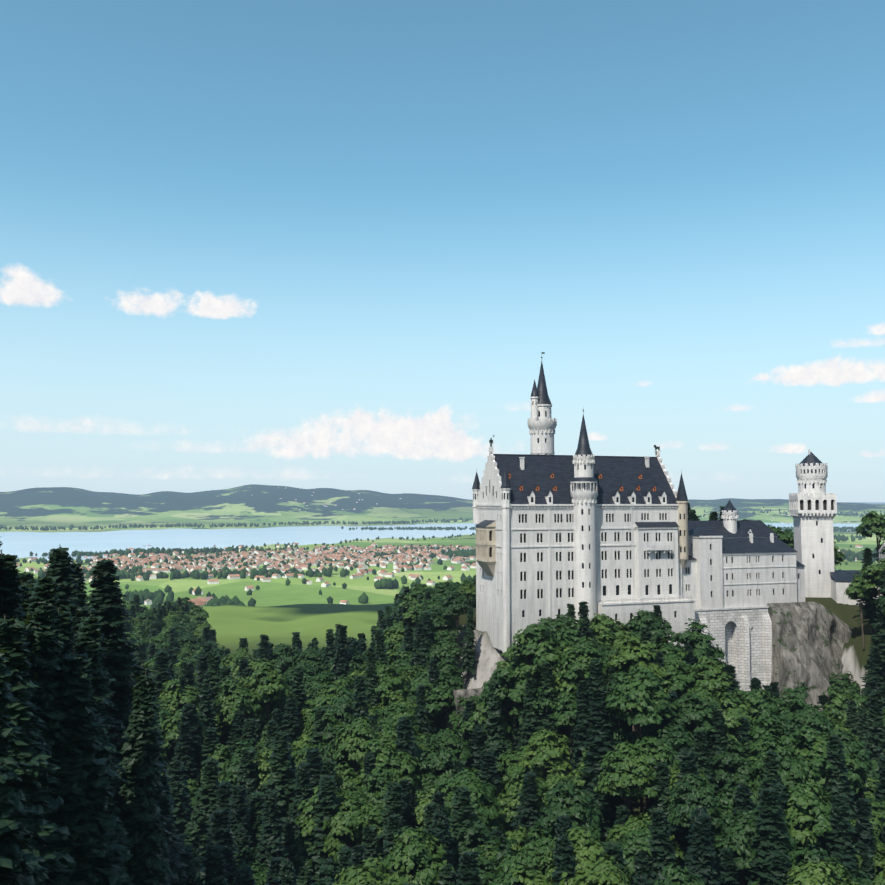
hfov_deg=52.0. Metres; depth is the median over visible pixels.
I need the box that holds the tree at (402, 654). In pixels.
[394,649,438,674]
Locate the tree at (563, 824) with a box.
[552,815,576,865]
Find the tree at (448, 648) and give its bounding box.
[423,632,462,663]
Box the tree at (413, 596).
[399,587,425,625]
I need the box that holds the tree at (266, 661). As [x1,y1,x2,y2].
[253,658,283,680]
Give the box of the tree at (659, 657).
[648,651,669,731]
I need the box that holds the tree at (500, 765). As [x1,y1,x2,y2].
[481,740,512,771]
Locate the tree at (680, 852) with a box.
[640,811,684,864]
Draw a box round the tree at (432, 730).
[426,719,441,736]
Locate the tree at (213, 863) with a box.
[200,843,227,884]
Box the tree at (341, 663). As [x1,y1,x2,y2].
[330,625,350,680]
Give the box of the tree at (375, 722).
[368,715,398,738]
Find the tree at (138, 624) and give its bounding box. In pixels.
[132,619,147,632]
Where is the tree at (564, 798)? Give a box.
[534,779,602,840]
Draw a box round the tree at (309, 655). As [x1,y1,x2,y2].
[292,646,324,675]
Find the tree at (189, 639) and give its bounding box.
[175,632,198,653]
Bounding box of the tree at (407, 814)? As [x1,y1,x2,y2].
[398,778,416,828]
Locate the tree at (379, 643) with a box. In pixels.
[374,629,387,664]
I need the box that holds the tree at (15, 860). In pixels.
[0,650,48,884]
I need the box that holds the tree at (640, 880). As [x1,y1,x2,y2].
[631,875,649,884]
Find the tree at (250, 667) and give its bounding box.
[246,662,253,675]
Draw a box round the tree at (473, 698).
[456,692,485,723]
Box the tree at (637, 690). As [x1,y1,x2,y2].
[605,665,677,816]
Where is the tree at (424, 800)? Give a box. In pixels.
[409,786,444,830]
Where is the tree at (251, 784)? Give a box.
[245,778,257,820]
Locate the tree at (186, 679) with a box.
[168,661,194,759]
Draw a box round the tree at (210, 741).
[194,726,218,787]
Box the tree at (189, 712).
[170,703,203,790]
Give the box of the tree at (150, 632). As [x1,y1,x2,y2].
[148,623,154,637]
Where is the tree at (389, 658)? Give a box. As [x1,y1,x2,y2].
[375,648,395,664]
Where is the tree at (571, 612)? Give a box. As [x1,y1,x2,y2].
[565,603,577,680]
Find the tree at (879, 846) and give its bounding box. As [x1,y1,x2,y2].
[849,817,884,854]
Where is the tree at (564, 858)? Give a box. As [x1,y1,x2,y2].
[549,835,576,884]
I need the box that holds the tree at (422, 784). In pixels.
[411,773,440,801]
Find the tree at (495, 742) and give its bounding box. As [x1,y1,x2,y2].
[481,677,512,818]
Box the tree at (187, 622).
[178,614,196,630]
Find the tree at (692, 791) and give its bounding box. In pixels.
[666,773,723,829]
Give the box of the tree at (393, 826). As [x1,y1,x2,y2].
[381,812,402,872]
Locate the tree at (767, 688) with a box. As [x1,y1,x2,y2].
[762,684,773,697]
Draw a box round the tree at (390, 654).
[385,642,399,664]
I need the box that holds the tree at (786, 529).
[779,528,793,547]
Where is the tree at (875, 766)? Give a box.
[868,755,884,786]
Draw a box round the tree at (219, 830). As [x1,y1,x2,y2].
[205,808,238,884]
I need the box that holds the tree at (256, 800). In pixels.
[246,791,266,860]
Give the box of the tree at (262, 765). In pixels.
[253,746,296,791]
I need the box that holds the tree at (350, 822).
[320,785,376,862]
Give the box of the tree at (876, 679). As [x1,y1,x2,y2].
[864,646,884,737]
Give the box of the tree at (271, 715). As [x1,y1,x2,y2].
[261,701,286,728]
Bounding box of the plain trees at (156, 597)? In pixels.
[0,506,884,608]
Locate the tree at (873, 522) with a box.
[856,510,884,563]
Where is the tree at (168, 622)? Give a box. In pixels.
[151,617,174,629]
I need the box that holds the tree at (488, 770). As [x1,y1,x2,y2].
[478,749,511,828]
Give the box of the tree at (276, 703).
[258,683,289,712]
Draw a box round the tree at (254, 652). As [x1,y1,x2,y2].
[251,649,258,658]
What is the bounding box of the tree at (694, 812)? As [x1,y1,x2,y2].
[682,807,719,878]
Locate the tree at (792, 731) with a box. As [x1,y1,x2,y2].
[787,729,795,788]
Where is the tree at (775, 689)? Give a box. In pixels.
[770,680,779,697]
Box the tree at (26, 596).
[15,581,33,637]
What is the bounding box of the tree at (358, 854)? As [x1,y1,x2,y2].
[345,845,367,879]
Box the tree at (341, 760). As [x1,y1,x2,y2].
[331,741,346,768]
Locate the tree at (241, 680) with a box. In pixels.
[231,676,265,713]
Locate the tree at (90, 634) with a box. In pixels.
[73,612,132,884]
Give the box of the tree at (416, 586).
[405,582,435,606]
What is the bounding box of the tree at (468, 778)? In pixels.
[433,767,499,823]
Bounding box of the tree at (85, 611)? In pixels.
[69,605,127,806]
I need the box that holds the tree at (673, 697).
[664,690,679,737]
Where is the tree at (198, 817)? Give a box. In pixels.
[185,809,209,860]
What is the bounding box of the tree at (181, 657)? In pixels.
[177,652,185,661]
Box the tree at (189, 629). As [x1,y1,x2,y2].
[185,626,194,632]
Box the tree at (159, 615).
[155,609,163,621]
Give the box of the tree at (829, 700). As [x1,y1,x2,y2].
[828,696,836,708]
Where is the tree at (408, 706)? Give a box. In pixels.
[383,700,429,732]
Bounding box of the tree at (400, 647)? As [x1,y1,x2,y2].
[395,627,416,652]
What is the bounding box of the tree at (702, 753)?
[691,730,724,825]
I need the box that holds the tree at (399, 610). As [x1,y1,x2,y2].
[395,593,403,622]
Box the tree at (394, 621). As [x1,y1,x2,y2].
[376,615,397,631]
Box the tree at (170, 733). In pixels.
[159,707,207,748]
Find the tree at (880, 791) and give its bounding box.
[871,756,884,870]
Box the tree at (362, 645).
[358,639,365,654]
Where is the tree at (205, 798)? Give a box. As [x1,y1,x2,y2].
[191,757,220,836]
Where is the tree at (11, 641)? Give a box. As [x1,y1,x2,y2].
[0,614,74,884]
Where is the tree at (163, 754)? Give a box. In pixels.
[158,750,166,757]
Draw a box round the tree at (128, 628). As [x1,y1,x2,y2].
[123,622,130,632]
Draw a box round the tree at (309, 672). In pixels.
[285,662,320,694]
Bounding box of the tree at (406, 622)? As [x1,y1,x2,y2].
[401,617,410,640]
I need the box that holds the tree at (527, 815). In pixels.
[510,770,542,844]
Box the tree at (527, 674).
[510,653,542,688]
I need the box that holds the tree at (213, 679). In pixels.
[201,650,221,702]
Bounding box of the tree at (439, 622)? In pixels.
[421,607,465,641]
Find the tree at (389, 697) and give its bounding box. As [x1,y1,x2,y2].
[376,690,427,718]
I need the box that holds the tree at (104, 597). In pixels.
[84,559,164,793]
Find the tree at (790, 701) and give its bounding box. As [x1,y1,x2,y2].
[767,682,809,724]
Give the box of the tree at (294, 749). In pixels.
[287,743,301,755]
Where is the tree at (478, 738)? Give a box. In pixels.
[465,724,485,776]
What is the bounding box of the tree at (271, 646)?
[267,643,273,657]
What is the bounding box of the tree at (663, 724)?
[644,714,668,807]
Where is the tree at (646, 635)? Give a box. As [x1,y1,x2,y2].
[639,626,653,648]
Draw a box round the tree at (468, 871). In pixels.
[455,851,481,884]
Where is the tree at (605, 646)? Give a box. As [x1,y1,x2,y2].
[594,640,610,720]
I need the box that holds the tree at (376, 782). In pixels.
[359,770,411,813]
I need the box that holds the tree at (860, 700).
[839,691,870,723]
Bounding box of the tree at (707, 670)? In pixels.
[686,655,742,698]
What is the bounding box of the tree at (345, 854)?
[335,846,351,883]
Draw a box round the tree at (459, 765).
[451,760,467,778]
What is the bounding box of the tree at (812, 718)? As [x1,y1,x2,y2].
[781,704,835,738]
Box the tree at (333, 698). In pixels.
[311,691,355,716]
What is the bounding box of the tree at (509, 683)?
[489,660,514,739]
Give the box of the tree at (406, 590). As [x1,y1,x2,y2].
[400,586,414,627]
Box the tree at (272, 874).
[264,856,286,884]
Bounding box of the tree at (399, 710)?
[375,702,420,739]
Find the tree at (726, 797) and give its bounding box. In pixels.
[716,784,737,828]
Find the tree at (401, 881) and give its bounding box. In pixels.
[382,875,409,884]
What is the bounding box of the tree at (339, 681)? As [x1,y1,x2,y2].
[321,674,354,692]
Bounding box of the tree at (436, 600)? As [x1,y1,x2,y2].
[415,595,453,620]
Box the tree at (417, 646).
[409,622,422,667]
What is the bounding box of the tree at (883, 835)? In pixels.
[880,814,884,872]
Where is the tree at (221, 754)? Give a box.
[198,743,231,781]
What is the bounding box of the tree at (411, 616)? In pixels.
[402,601,417,627]
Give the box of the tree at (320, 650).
[314,648,326,669]
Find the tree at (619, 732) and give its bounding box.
[608,721,632,750]
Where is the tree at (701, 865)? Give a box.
[687,810,724,884]
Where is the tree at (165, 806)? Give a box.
[154,775,189,884]
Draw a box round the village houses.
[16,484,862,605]
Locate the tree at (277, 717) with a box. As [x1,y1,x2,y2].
[270,708,289,742]
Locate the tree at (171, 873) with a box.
[151,792,174,884]
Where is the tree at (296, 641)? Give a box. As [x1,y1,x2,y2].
[291,632,302,653]
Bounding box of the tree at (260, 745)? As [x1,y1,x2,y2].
[254,737,266,754]
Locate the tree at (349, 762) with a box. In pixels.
[345,758,360,770]
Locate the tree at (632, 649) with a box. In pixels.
[606,635,665,679]
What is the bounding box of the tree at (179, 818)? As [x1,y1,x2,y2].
[169,780,190,847]
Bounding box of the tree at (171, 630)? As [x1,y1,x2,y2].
[168,627,175,639]
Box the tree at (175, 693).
[157,679,201,716]
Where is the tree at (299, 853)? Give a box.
[291,835,318,867]
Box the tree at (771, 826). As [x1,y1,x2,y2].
[736,786,793,884]
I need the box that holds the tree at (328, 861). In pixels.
[317,856,335,883]
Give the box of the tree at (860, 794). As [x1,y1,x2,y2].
[851,768,878,868]
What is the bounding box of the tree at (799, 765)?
[753,735,820,790]
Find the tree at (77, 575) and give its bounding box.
[68,561,89,610]
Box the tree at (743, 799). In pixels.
[732,783,755,884]
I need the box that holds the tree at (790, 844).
[746,802,796,863]
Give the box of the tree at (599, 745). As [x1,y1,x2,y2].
[579,687,641,823]
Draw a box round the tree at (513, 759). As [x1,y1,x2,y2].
[497,745,557,783]
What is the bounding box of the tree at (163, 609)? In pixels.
[160,605,166,616]
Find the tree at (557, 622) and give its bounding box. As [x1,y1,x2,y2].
[543,614,577,640]
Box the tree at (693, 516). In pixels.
[689,508,696,520]
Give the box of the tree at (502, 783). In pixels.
[498,780,518,809]
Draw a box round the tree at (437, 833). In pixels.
[427,828,454,884]
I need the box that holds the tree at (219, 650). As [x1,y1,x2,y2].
[213,648,223,657]
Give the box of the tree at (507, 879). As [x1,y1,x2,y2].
[488,858,541,884]
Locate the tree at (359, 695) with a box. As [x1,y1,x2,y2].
[349,674,372,807]
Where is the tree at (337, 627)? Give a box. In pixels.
[334,624,341,654]
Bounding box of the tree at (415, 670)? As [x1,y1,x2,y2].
[403,665,425,687]
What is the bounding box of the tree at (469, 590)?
[456,582,475,604]
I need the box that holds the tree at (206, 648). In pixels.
[195,645,212,680]
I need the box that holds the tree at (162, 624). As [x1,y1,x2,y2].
[159,620,164,630]
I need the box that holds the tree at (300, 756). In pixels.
[291,743,323,775]
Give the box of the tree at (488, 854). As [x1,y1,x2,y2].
[478,841,502,884]
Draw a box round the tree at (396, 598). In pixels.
[394,592,398,606]
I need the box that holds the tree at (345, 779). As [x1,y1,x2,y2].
[333,761,362,799]
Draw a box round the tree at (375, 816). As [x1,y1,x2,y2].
[349,808,412,858]
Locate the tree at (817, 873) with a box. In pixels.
[783,859,858,884]
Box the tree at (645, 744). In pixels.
[630,736,679,799]
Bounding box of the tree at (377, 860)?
[371,852,384,871]
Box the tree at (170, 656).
[165,649,175,666]
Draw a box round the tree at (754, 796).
[734,772,758,807]
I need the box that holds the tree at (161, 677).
[151,650,175,760]
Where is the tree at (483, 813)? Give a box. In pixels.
[445,787,505,835]
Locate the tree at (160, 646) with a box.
[147,644,172,654]
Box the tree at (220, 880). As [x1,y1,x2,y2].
[207,876,227,884]
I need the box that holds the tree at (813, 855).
[789,844,849,884]
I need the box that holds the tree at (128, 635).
[124,632,138,638]
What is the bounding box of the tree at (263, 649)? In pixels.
[256,634,271,663]
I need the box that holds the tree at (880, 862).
[873,854,884,879]
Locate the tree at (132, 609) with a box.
[130,605,136,616]
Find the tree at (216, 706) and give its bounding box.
[210,700,221,728]
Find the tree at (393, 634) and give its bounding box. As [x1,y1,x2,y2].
[376,621,412,650]
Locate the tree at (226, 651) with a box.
[224,647,230,655]
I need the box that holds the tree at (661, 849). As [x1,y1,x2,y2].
[647,807,677,884]
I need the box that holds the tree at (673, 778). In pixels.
[663,764,714,802]
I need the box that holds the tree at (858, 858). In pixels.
[851,851,876,884]
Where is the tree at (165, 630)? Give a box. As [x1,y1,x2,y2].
[158,625,179,637]
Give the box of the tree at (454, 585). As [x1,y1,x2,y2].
[442,582,460,594]
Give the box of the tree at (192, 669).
[188,661,194,681]
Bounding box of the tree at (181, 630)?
[173,623,188,634]
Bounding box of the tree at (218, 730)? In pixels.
[213,724,224,739]
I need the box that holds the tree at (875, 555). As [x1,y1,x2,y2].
[871,538,884,560]
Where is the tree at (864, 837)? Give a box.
[850,798,878,869]
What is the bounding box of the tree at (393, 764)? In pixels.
[354,739,421,792]
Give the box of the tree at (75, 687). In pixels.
[51,650,134,884]
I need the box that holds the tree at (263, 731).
[260,719,269,738]
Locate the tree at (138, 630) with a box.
[130,626,149,639]
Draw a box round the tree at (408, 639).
[402,626,414,653]
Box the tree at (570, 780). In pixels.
[554,775,581,793]
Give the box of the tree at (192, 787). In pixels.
[187,778,200,814]
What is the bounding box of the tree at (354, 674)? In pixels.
[347,660,366,678]
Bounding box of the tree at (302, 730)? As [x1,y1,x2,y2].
[298,716,309,735]
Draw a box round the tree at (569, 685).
[551,644,608,698]
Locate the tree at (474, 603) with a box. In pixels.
[471,583,475,607]
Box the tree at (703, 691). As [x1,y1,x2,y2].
[684,686,727,727]
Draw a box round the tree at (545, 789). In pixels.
[536,776,553,800]
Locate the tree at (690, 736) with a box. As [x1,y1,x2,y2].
[673,731,694,758]
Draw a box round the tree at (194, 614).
[184,603,209,623]
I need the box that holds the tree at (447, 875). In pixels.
[437,863,458,884]
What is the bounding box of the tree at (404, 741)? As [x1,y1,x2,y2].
[394,716,422,805]
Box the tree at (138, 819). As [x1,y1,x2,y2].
[113,672,172,884]
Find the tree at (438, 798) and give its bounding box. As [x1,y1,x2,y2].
[431,790,449,828]
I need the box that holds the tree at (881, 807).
[854,798,884,857]
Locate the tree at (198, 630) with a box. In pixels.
[191,622,215,637]
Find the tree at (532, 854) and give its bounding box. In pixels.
[495,830,555,881]
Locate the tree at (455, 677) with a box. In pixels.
[422,657,464,729]
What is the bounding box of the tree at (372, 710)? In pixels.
[351,700,382,715]
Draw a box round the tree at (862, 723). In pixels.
[855,704,868,746]
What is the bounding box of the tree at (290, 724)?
[281,698,299,777]
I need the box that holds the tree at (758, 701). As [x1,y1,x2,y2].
[740,688,779,724]
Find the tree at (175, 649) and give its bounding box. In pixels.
[173,647,181,653]
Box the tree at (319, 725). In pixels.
[308,707,326,751]
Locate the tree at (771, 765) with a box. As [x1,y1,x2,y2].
[755,749,780,802]
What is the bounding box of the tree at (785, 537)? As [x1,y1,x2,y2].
[768,524,793,548]
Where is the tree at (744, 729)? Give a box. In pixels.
[731,715,751,768]
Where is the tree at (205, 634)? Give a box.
[201,626,210,642]
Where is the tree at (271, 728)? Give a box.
[260,720,277,791]
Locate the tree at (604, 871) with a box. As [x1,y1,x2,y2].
[569,854,631,884]
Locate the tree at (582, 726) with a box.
[567,680,595,787]
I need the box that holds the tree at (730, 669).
[707,664,742,746]
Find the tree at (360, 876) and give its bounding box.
[332,865,388,884]
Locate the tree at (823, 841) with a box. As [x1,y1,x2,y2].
[816,834,832,855]
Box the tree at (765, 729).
[738,712,799,781]
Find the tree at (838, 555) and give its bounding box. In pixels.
[834,542,845,565]
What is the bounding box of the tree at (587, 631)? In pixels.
[577,601,595,681]
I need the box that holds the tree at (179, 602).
[177,597,183,613]
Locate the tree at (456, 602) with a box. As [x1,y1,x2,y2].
[438,591,474,665]
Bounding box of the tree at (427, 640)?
[418,612,443,724]
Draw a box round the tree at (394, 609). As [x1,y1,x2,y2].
[388,590,413,624]
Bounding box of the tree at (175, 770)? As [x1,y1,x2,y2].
[166,760,191,822]
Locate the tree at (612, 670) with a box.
[607,665,631,750]
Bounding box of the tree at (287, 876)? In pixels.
[273,858,296,884]
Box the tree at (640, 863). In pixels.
[633,849,651,883]
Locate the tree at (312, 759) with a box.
[305,746,322,813]
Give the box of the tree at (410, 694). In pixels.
[391,684,415,703]
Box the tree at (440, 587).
[434,581,454,596]
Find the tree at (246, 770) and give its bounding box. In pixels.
[234,748,257,800]
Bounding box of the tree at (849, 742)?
[822,728,879,793]
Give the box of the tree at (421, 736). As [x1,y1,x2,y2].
[412,731,431,803]
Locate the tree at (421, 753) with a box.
[413,738,443,775]
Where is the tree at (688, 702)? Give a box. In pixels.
[665,691,729,740]
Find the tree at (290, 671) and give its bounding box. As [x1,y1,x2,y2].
[283,667,294,678]
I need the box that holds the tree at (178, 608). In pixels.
[165,601,183,615]
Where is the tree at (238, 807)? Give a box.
[226,785,254,858]
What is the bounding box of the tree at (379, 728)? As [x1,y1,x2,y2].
[373,726,382,731]
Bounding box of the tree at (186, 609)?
[183,604,188,614]
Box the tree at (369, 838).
[361,824,378,862]
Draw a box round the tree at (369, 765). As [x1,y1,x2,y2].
[357,751,375,798]
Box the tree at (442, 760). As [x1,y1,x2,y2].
[416,736,459,786]
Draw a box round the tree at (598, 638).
[592,620,608,641]
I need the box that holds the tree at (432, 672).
[424,658,443,732]
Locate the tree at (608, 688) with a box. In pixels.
[591,679,634,726]
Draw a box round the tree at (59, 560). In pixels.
[43,547,83,648]
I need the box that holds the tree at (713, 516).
[709,510,718,520]
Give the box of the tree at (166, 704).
[156,696,177,757]
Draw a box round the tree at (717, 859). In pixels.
[686,831,739,877]
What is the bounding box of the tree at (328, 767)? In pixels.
[318,758,340,796]
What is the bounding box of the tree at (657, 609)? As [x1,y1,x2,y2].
[652,605,661,649]
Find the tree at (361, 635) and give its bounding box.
[357,633,367,649]
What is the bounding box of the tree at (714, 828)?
[689,788,734,838]
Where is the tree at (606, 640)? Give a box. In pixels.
[596,630,615,650]
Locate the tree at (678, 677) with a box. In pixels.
[656,661,698,698]
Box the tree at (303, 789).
[289,760,315,867]
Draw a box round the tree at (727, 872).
[716,846,738,884]
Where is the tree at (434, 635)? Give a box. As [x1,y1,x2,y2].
[412,630,454,661]
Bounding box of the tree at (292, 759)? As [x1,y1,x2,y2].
[287,756,296,794]
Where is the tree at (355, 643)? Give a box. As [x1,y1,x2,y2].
[351,640,361,668]
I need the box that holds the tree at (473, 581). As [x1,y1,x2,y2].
[460,577,475,606]
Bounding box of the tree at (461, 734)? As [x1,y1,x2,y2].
[458,714,466,753]
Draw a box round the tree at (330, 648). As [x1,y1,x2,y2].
[322,629,335,670]
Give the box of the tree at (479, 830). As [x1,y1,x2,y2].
[450,820,517,874]
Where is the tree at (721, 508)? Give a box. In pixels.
[718,505,724,520]
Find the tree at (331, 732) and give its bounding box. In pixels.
[318,724,352,760]
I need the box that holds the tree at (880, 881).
[872,875,884,884]
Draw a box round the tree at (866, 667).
[859,635,884,693]
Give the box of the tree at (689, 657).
[683,644,695,739]
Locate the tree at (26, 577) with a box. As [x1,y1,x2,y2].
[18,571,35,584]
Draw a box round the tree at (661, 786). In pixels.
[647,760,679,839]
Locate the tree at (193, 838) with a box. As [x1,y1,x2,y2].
[183,822,203,863]
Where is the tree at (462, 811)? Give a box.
[448,784,478,872]
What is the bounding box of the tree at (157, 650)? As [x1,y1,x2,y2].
[150,649,164,682]
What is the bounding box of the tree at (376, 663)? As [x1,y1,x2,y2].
[354,658,383,672]
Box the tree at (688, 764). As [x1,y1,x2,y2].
[668,748,718,875]
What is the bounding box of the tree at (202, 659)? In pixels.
[193,652,210,696]
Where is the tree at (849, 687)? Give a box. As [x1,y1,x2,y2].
[829,671,864,698]
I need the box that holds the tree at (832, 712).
[822,685,869,728]
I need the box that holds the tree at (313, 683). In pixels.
[303,670,338,694]
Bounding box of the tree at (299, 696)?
[284,667,308,727]
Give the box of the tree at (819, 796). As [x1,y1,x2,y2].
[793,789,832,836]
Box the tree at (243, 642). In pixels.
[238,638,248,648]
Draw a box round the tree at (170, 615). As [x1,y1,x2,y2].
[162,610,178,621]
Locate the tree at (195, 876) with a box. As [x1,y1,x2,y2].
[184,867,205,884]
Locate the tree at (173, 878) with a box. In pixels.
[118,751,178,884]
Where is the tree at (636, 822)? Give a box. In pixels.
[604,814,647,845]
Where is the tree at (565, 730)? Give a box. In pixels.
[555,666,575,751]
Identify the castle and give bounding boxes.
[472,352,884,692]
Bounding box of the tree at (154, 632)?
[150,630,157,636]
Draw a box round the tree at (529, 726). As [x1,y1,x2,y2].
[514,678,539,773]
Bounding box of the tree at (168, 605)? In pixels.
[166,601,171,611]
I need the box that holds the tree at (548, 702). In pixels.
[523,679,565,718]
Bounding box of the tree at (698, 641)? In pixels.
[664,618,726,669]
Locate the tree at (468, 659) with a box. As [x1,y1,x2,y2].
[457,607,478,682]
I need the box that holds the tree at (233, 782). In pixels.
[220,776,238,786]
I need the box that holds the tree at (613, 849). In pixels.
[602,840,627,874]
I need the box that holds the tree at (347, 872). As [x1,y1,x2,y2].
[334,857,392,884]
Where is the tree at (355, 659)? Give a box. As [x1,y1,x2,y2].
[322,647,365,679]
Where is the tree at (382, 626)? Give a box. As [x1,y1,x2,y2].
[379,619,386,630]
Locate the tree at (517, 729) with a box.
[510,672,525,752]
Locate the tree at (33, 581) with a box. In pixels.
[28,578,38,601]
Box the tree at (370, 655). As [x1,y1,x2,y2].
[363,646,380,701]
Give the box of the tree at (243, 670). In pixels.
[237,658,248,714]
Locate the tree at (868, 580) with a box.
[860,558,884,594]
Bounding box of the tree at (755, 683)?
[748,677,763,724]
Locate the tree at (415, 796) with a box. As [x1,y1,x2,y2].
[412,788,421,841]
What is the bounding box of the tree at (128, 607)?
[126,603,136,613]
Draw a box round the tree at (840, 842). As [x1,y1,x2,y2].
[824,794,861,876]
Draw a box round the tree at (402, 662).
[388,653,414,675]
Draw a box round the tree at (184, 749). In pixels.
[172,723,199,808]
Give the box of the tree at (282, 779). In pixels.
[260,731,297,838]
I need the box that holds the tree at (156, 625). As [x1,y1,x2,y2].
[151,621,160,636]
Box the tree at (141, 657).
[135,643,147,665]
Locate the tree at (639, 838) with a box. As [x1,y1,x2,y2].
[603,821,653,883]
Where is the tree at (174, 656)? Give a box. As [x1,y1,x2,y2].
[172,653,177,664]
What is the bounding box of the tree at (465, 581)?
[455,579,475,594]
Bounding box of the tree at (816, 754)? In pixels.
[789,725,862,792]
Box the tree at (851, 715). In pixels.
[843,699,859,735]
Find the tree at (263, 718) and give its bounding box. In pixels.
[242,703,269,728]
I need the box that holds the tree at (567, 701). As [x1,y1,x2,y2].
[550,692,593,756]
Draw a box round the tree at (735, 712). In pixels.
[706,687,757,751]
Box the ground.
[0,484,884,873]
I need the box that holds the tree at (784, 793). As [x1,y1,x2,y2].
[771,782,802,862]
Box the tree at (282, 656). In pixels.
[270,643,300,726]
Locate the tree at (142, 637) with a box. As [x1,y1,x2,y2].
[138,634,148,641]
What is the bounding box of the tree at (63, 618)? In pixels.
[54,608,118,844]
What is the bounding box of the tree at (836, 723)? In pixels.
[819,711,864,748]
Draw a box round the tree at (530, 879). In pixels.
[509,865,551,884]
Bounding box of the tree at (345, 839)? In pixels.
[342,834,358,846]
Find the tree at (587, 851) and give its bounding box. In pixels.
[543,825,605,884]
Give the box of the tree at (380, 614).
[377,610,383,621]
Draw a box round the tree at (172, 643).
[168,634,176,651]
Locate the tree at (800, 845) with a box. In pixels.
[795,816,821,859]
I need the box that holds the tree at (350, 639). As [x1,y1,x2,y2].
[346,637,353,648]
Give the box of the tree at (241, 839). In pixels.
[232,826,252,866]
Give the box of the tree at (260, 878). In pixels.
[228,859,269,884]
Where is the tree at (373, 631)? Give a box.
[370,626,376,642]
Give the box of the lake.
[0,523,859,559]
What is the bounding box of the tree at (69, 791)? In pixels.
[37,736,113,884]
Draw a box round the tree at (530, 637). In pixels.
[506,618,572,724]
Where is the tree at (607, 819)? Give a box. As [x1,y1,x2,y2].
[591,774,615,846]
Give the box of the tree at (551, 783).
[537,761,573,802]
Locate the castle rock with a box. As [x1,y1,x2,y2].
[453,602,853,739]
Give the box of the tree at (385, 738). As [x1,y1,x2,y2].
[353,730,399,769]
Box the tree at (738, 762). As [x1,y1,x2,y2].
[707,738,758,789]
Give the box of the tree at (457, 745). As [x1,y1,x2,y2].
[423,727,472,761]
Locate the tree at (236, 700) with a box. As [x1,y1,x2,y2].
[215,677,262,725]
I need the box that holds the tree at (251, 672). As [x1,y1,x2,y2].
[249,669,262,724]
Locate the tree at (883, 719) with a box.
[881,708,884,736]
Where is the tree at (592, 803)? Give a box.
[586,792,602,844]
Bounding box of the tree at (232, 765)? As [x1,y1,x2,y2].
[218,737,261,787]
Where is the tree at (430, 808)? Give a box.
[422,801,439,836]
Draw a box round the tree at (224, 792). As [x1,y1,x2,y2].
[206,781,232,839]
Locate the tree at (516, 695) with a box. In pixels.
[476,653,539,750]
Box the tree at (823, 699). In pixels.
[818,695,827,711]
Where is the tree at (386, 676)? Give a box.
[364,664,409,698]
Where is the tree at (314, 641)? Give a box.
[311,638,318,648]
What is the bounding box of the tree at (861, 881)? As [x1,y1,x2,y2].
[842,869,872,884]
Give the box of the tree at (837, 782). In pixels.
[823,733,856,818]
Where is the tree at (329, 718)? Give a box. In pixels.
[306,710,346,751]
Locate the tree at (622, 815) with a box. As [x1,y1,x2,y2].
[613,805,629,828]
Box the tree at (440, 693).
[415,671,463,731]
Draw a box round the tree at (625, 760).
[594,742,657,817]
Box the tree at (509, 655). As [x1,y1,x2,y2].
[495,642,540,679]
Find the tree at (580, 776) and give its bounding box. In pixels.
[571,748,622,785]
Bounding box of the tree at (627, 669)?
[606,655,653,731]
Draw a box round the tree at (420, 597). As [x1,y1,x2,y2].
[413,594,422,628]
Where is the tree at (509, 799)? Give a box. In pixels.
[495,766,548,830]
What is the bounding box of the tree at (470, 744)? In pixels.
[467,739,475,768]
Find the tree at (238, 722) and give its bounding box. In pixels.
[226,710,244,754]
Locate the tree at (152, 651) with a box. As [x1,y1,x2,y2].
[147,642,156,658]
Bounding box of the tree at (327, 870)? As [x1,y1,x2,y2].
[315,864,336,884]
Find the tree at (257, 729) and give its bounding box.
[254,718,261,744]
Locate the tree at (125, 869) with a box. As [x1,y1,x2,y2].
[100,770,131,884]
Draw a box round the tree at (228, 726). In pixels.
[211,712,232,745]
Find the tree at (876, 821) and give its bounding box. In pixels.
[854,794,884,850]
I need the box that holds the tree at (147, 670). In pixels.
[129,662,192,864]
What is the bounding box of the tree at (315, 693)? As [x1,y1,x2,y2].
[304,684,329,717]
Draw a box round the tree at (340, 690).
[319,683,350,698]
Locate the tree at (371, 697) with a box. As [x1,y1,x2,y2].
[365,666,380,707]
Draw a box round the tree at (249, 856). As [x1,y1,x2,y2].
[234,847,261,873]
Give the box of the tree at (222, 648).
[218,645,230,654]
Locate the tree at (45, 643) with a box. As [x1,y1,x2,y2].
[21,571,81,854]
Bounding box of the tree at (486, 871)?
[458,856,498,884]
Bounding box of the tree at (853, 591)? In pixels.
[844,572,876,648]
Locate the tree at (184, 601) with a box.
[176,597,193,607]
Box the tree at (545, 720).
[536,661,563,769]
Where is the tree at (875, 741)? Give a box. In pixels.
[863,689,884,763]
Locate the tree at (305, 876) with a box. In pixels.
[296,864,313,884]
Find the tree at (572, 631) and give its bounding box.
[553,617,604,663]
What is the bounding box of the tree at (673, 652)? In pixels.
[656,639,692,688]
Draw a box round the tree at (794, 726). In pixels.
[773,720,810,749]
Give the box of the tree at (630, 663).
[605,661,631,682]
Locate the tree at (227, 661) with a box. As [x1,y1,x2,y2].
[219,647,257,677]
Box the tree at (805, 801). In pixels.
[783,780,833,855]
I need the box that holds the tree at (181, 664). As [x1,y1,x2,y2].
[174,657,198,679]
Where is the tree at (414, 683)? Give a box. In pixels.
[404,663,449,703]
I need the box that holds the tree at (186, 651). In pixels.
[181,646,193,658]
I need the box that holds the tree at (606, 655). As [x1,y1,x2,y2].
[601,637,627,668]
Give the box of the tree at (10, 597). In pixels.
[0,550,66,884]
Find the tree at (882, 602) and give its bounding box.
[874,588,884,617]
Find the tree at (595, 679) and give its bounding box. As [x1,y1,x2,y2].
[574,658,603,758]
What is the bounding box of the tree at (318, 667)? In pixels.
[303,665,323,687]
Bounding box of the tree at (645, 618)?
[623,609,674,644]
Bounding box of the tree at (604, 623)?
[588,613,630,646]

